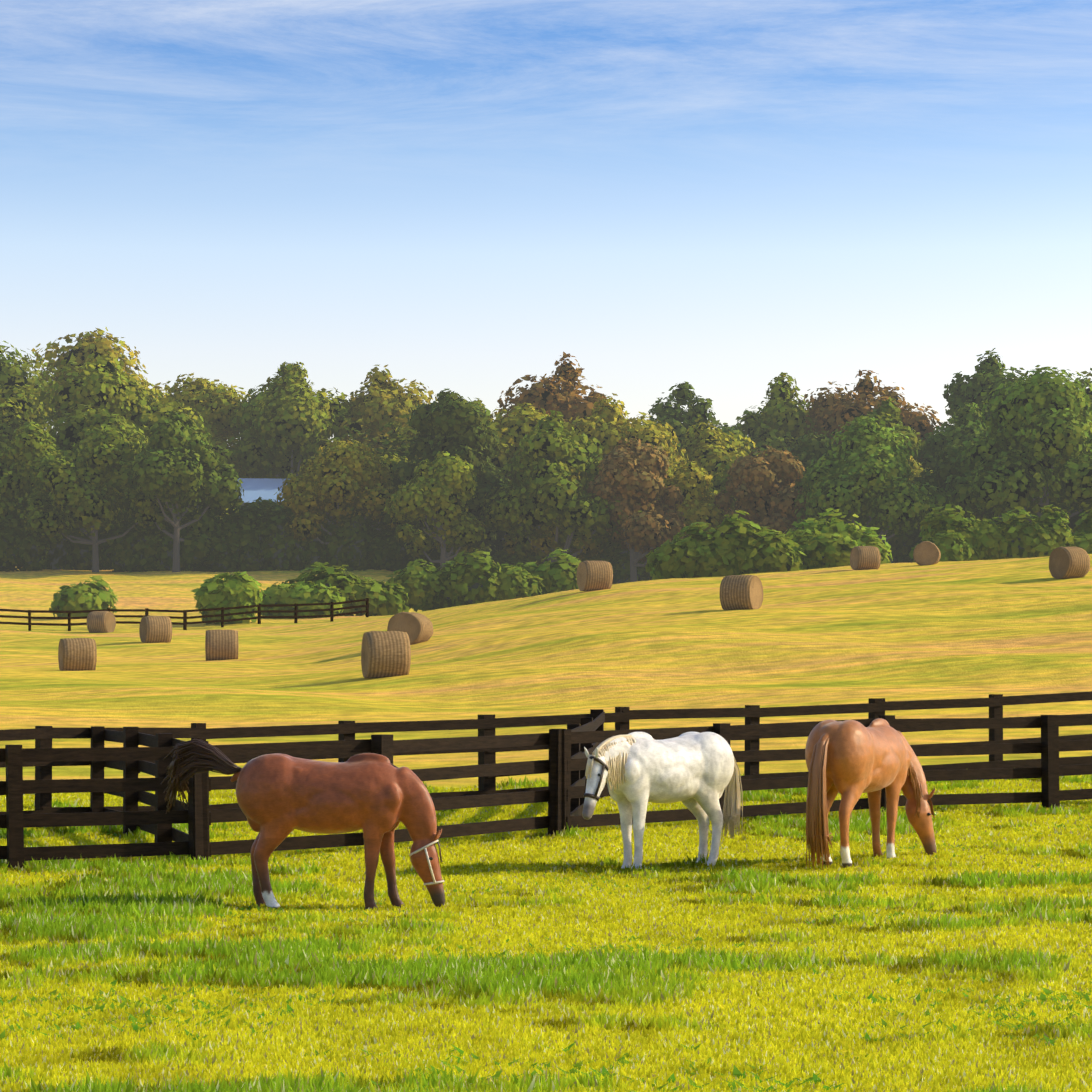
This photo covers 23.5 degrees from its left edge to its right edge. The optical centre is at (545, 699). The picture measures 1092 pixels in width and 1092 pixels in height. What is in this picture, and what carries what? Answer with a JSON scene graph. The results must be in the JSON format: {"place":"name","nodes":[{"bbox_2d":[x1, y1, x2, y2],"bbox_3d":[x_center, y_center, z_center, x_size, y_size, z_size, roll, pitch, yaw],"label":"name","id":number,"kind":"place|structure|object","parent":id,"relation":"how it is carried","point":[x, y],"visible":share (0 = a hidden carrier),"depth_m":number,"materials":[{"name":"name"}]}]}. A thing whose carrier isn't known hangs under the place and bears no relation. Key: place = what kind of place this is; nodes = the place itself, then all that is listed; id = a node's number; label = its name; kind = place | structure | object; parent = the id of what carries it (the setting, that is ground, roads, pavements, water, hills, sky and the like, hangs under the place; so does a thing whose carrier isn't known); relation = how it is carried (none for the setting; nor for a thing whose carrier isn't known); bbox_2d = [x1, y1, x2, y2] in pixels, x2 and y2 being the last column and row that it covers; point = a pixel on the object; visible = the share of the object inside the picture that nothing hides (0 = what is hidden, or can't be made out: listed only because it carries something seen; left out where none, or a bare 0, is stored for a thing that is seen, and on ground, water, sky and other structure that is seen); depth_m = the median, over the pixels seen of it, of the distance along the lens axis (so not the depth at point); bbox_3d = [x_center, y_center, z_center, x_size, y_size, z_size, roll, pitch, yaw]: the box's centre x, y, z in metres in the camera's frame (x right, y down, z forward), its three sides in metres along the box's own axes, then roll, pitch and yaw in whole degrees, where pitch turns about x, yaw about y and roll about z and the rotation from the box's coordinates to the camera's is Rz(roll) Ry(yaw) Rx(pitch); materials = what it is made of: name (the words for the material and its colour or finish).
{"place":"outdoors","nodes":[
{"label":"outdoors","id":0,"kind":"place"},
{"bbox_2d":[0,773,1091,1091],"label":"grass","id":1,"kind":"structure","parent":0,"point":[146,929],"depth_m":21.74,"materials":[{"name":"green plant"}]},
{"bbox_2d":[0,554,1091,1091],"bbox_3d":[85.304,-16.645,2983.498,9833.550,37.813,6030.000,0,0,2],"label":"ground","id":2,"kind":"structure","parent":0,"point":[914,632],"depth_m":97.11,"materials":[{"name":"yellow plant"}]},
{"bbox_2d":[58,638,96,670],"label":"hay bale","id":3,"kind":"object","parent":2,"relation":"on","point":[77,654],"visible":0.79,"depth_m":114.45},
{"bbox_2d":[86,611,115,632],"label":"hay bale","id":4,"kind":"object","parent":2,"relation":"on","point":[101,622],"visible":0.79,"depth_m":176.28},
{"bbox_2d":[90,726,210,860],"bbox_3d":[-5.707,1.458,37.344,0.246,2.128,7.813,0,0,-20],"label":"fence cross","id":5,"kind":"object","parent":2,"relation":"on","point":[128,736],"visible":0.48,"depth_m":37.88,"materials":[{"name":"brown wood"}]},
{"bbox_2d":[139,616,171,642],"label":"hay bale","id":6,"kind":"object","parent":2,"relation":"on","point":[155,629],"visible":0.96,"depth_m":146.54},
{"bbox_2d":[0,598,368,630],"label":"distant fence","id":7,"kind":"object","parent":2,"relation":"on","point":[295,611],"visible":0.79,"depth_m":185.08,"materials":[{"name":"brown wood"}]},
{"bbox_2d":[205,629,238,660],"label":"hay bale","id":8,"kind":"object","parent":2,"relation":"on","point":[221,644],"visible":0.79,"depth_m":127.00},
{"bbox_2d":[237,478,289,506],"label":"barn","id":9,"kind":"structure","parent":2,"relation":"on","point":[257,488],"depth_m":334.51,"materials":[{"name":"blue"}]},
{"bbox_2d":[161,739,444,909],"bbox_3d":[-2.573,1.328,27.724,3.045,1.818,0.730,0,0,6],"label":"horse","id":10,"kind":"object","parent":2,"relation":"on","point":[376,798],"visible":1,"depth_m":27.49,"materials":[{"name":"brown"}]},
{"bbox_2d":[361,631,410,677],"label":"hay bale","id":11,"kind":"object","parent":2,"relation":"on","point":[385,653],"visible":0.94,"depth_m":95.93},
{"bbox_2d":[387,612,432,644],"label":"hay bale","id":12,"kind":"object","parent":2,"relation":"on","point":[416,627],"visible":0.83,"depth_m":118.77},
{"bbox_2d":[0,327,1091,581],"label":"treeline","id":13,"kind":"object","parent":2,"relation":"on","point":[458,423],"depth_m":285.10,"materials":[{"name":"green plant"}]},
{"bbox_2d":[0,403,1091,624],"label":"bushes","id":14,"kind":"object","parent":2,"relation":"on","point":[264,542],"visible":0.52,"depth_m":226.35,"materials":[{"name":"green plant"}]},
{"bbox_2d":[0,715,1091,868],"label":"fence","id":15,"kind":"object","parent":2,"relation":"on","point":[15,821],"visible":0.58,"depth_m":36.74,"materials":[{"name":"brown wood"}]},
{"bbox_2d":[0,691,1091,814],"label":"fence","id":16,"kind":"object","parent":2,"relation":"on","point":[484,725],"visible":0.42,"depth_m":45.36,"materials":[{"name":"brown wood"}]},
{"bbox_2d":[550,709,604,834],"bbox_3d":[0.548,1.274,41.867,0.246,2.206,8.576,0,0,5],"label":"fence cross","id":17,"kind":"object","parent":2,"relation":"on","point":[595,721],"visible":0.35,"depth_m":40.31,"materials":[{"name":"brown wood"}]},
{"bbox_2d":[577,560,612,590],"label":"hay bale","id":18,"kind":"object","parent":2,"relation":"on","point":[594,575],"visible":0.92,"depth_m":148.02},
{"bbox_2d":[582,732,742,869],"bbox_3d":[1.404,1.270,32.640,2.693,1.752,0.764,0,0,-40],"label":"white horse","id":19,"kind":"object","parent":2,"relation":"on","point":[696,774],"visible":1,"depth_m":32.42},
{"bbox_2d":[720,575,762,609],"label":"hay bale","id":20,"kind":"object","parent":2,"relation":"on","point":[741,592],"visible":0.83,"depth_m":117.91},
{"bbox_2d":[850,546,880,569],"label":"hay bale","id":21,"kind":"object","parent":2,"relation":"on","point":[865,557],"visible":0.92,"depth_m":162.33},
{"bbox_2d":[805,718,936,869],"bbox_3d":[3.989,1.153,32.951,0.864,1.830,2.544,0,0,34],"label":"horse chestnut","id":22,"kind":"object","parent":2,"relation":"on","point":[850,761],"visible":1,"depth_m":32.33,"materials":[{"name":"brown"}]},
{"bbox_2d":[913,541,940,565],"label":"hay bale","id":23,"kind":"object","parent":2,"relation":"on","point":[926,553],"visible":0.88,"depth_m":167.14},
{"bbox_2d":[1049,547,1089,578],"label":"hay bale","id":24,"kind":"object","parent":2,"relation":"on","point":[1068,562],"visible":0.92,"depth_m":126.52},
{"bbox_2d":[0,0,1091,446],"label":"sky","id":25,"kind":"structure","parent":0,"point":[723,198],"materials":[{"name":"blue"}]}
]}

